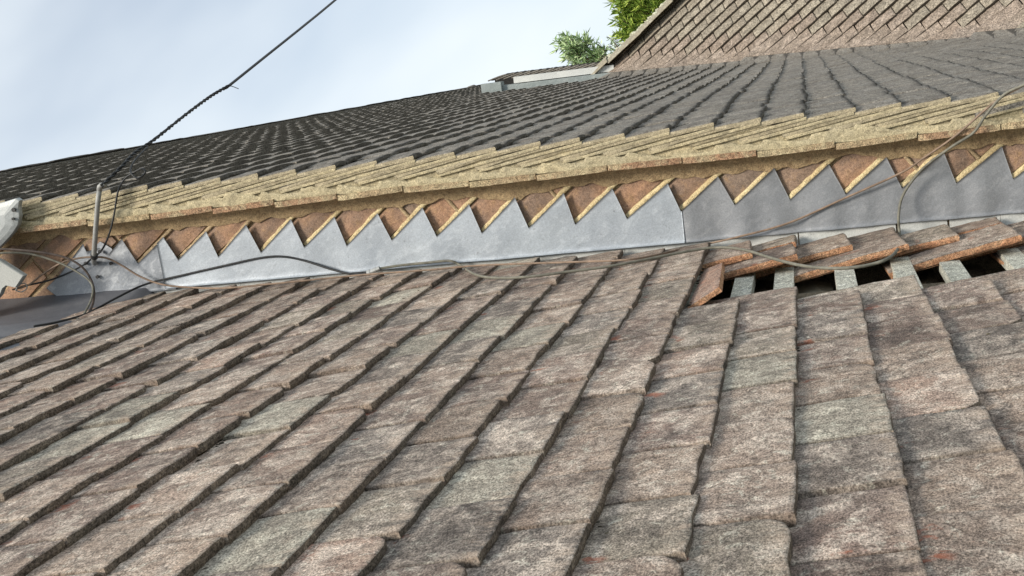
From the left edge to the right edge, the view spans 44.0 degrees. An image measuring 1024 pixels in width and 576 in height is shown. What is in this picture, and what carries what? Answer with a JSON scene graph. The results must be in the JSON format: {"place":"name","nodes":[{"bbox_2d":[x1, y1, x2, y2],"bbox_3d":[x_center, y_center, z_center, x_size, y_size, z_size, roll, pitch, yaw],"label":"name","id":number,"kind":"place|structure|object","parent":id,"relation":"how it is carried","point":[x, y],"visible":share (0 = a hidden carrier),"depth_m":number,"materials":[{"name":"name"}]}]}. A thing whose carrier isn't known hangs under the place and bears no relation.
{"place":"outdoors","nodes":[
{"label":"outdoors","id":0,"kind":"place"},
{"bbox_2d":[0,0,623,169],"label":"sky","id":1,"kind":"structure","parent":0,"point":[78,77],"materials":[{"name":"white"}]},
{"label":"ground","id":2,"kind":"structure","parent":0,"visible":0},
{"bbox_2d":[0,217,1023,575],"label":"tiled roof","id":3,"kind":"structure","parent":2,"relation":"on","point":[758,415],"depth_m":1.81,"materials":[{"name":"tile"}]},
{"bbox_2d":[0,252,93,313],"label":"grey cable","id":4,"kind":"object","parent":3,"relation":"on","point":[76,271],"visible":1,"depth_m":3.47,"materials":[{"name":"grey plastic"}]},
{"bbox_2d":[0,248,94,311],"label":"grey cable","id":5,"kind":"object","parent":3,"relation":"on","point":[65,257],"visible":0.95,"depth_m":3.45,"materials":[{"name":"grey plastic"}]},
{"bbox_2d":[33,255,366,326],"bbox_3d":[-0.815,0.053,3.392,0.726,0.447,0.294,-42,0,-16],"label":"black cable","id":6,"kind":"object","parent":3,"relation":"on","point":[194,272],"visible":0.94,"depth_m":3.42,"materials":[{"name":"black plastic"}]},
{"bbox_2d":[366,266,379,275],"bbox_3d":[-0.367,-0.047,3.347,0.039,0.025,0.015,-42,0,17],"label":"cable connector","id":7,"kind":"object","parent":6,"relation":"attached to","point":[374,270],"visible":0.86,"depth_m":3.34,"materials":[{"name":"plastic"}]},
{"bbox_2d":[12,87,1021,289],"bbox_3d":[-0.081,-0.257,3.144,2.402,1.357,0.228,-42,0,17],"label":"grey cable","id":8,"kind":"object","parent":3,"relation":"on","point":[804,216],"visible":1,"depth_m":3.14,"materials":[{"name":"grey plastic"}]},
{"bbox_2d":[15,283,27,292],"bbox_3d":[-1.353,-0.001,3.493,0.034,0.021,0.022,-42,0,-20],"label":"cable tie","id":9,"kind":"object","parent":8,"relation":"attached to","point":[23,290],"visible":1,"depth_m":3.50,"materials":[{"name":"plastic"}]},
{"bbox_2d":[379,83,1023,278],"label":"grey cable","id":10,"kind":"object","parent":3,"relation":"on","point":[894,253],"visible":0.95,"depth_m":2.93,"materials":[{"name":"grey plastic"}]},
{"bbox_2d":[688,263,724,307],"bbox_3d":[0.424,-0.016,2.690,0.073,0.021,0.414,-42,0,17],"label":"slipped tile","id":11,"kind":"object","parent":3,"relation":"on","point":[710,286],"visible":0.97,"depth_m":2.59,"materials":[{"name":"brown tile"}]},
{"bbox_2d":[0,28,1023,232],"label":"dark tiled roof","id":12,"kind":"structure","parent":2,"relation":"on","point":[745,107],"depth_m":3.58,"materials":[{"name":"tile"}]},
{"bbox_2d":[0,197,22,247],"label":"metal plate","id":13,"kind":"object","parent":12,"relation":"attached to","point":[11,214],"visible":1,"depth_m":3.48,"materials":[{"name":"metal"}]},
{"bbox_2d":[597,32,624,59],"bbox_3d":[1.156,-2.195,12.174,0.449,0.696,0.284,-42,0,-5],"label":"twiggy shrub","id":14,"kind":"object","parent":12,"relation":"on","point":[613,41],"visible":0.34,"depth_m":12.15,"materials":[{"name":"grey plant"}]},
{"bbox_2d":[0,128,1023,298],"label":"gable wall","id":15,"kind":"structure","parent":2,"relation":"on","point":[634,189],"depth_m":3.26,"materials":[{"name":"brick"}]},
{"bbox_2d":[84,183,112,278],"bbox_3d":[-1.137,-0.136,3.477,0.299,0.179,0.084,-42,0,45],"label":"cable pole","id":16,"kind":"object","parent":15,"relation":"attached to","point":[94,253],"visible":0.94,"depth_m":3.44,"materials":[{"name":"grey metal"}]},
{"bbox_2d":[20,147,147,286],"bbox_3d":[-1.172,-0.161,3.489,0.532,0.145,0.148,-42,0,5],"label":"drop cable","id":17,"kind":"object","parent":16,"relation":"attached to","point":[123,180],"visible":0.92,"depth_m":3.44,"materials":[{"name":"black plastic"}]},
{"bbox_2d":[100,86,230,187],"bbox_3d":[-0.990,-0.471,3.709,0.046,0.156,0.768,-42,0,31],"label":"overhead cable","id":18,"kind":"object","parent":16,"relation":"attached to","point":[119,168],"visible":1,"depth_m":3.61,"materials":[{"name":"black plastic"}]},
{"bbox_2d":[226,0,335,86],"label":"overhead cable","id":19,"kind":"object","parent":18,"relation":"attached to","point":[278,45],"visible":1,"depth_m":4.44,"materials":[{"name":"black plastic"}]},
{"bbox_2d":[0,146,1023,350],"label":"lead flashing","id":20,"kind":"object","parent":15,"relation":"attached to","point":[936,194],"visible":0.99,"depth_m":3.24,"materials":[{"name":"grey metal"}]},
{"bbox_2d":[0,258,27,297],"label":"metal sheet","id":21,"kind":"object","parent":20,"relation":"attached to","point":[11,275],"visible":1,"depth_m":3.46,"materials":[{"name":"white metal"}]},
{"bbox_2d":[481,62,613,92],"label":"neighbour roof","id":22,"kind":"structure","parent":2,"relation":"on","point":[543,77],"depth_m":10.42,"materials":[{"name":"metal"}]},
{"bbox_2d":[548,29,609,64],"bbox_3d":[0.772,-2.204,12.535,0.602,0.923,0.480,-42,0,17],"label":"tree","id":23,"kind":"object","parent":2,"relation":"on","point":[578,50],"visible":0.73,"depth_m":12.48,"materials":[{"name":"green plant"}]},
{"bbox_2d":[588,0,1023,74],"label":"tiled roof","id":24,"kind":"structure","parent":2,"relation":"on","point":[671,33],"depth_m":8.96,"materials":[{"name":"tile"}]},
{"bbox_2d":[605,0,665,41],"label":"leafy shrub","id":25,"kind":"object","parent":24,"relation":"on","point":[632,15],"visible":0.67,"depth_m":11.88,"materials":[{"name":"green plant"}]}
]}

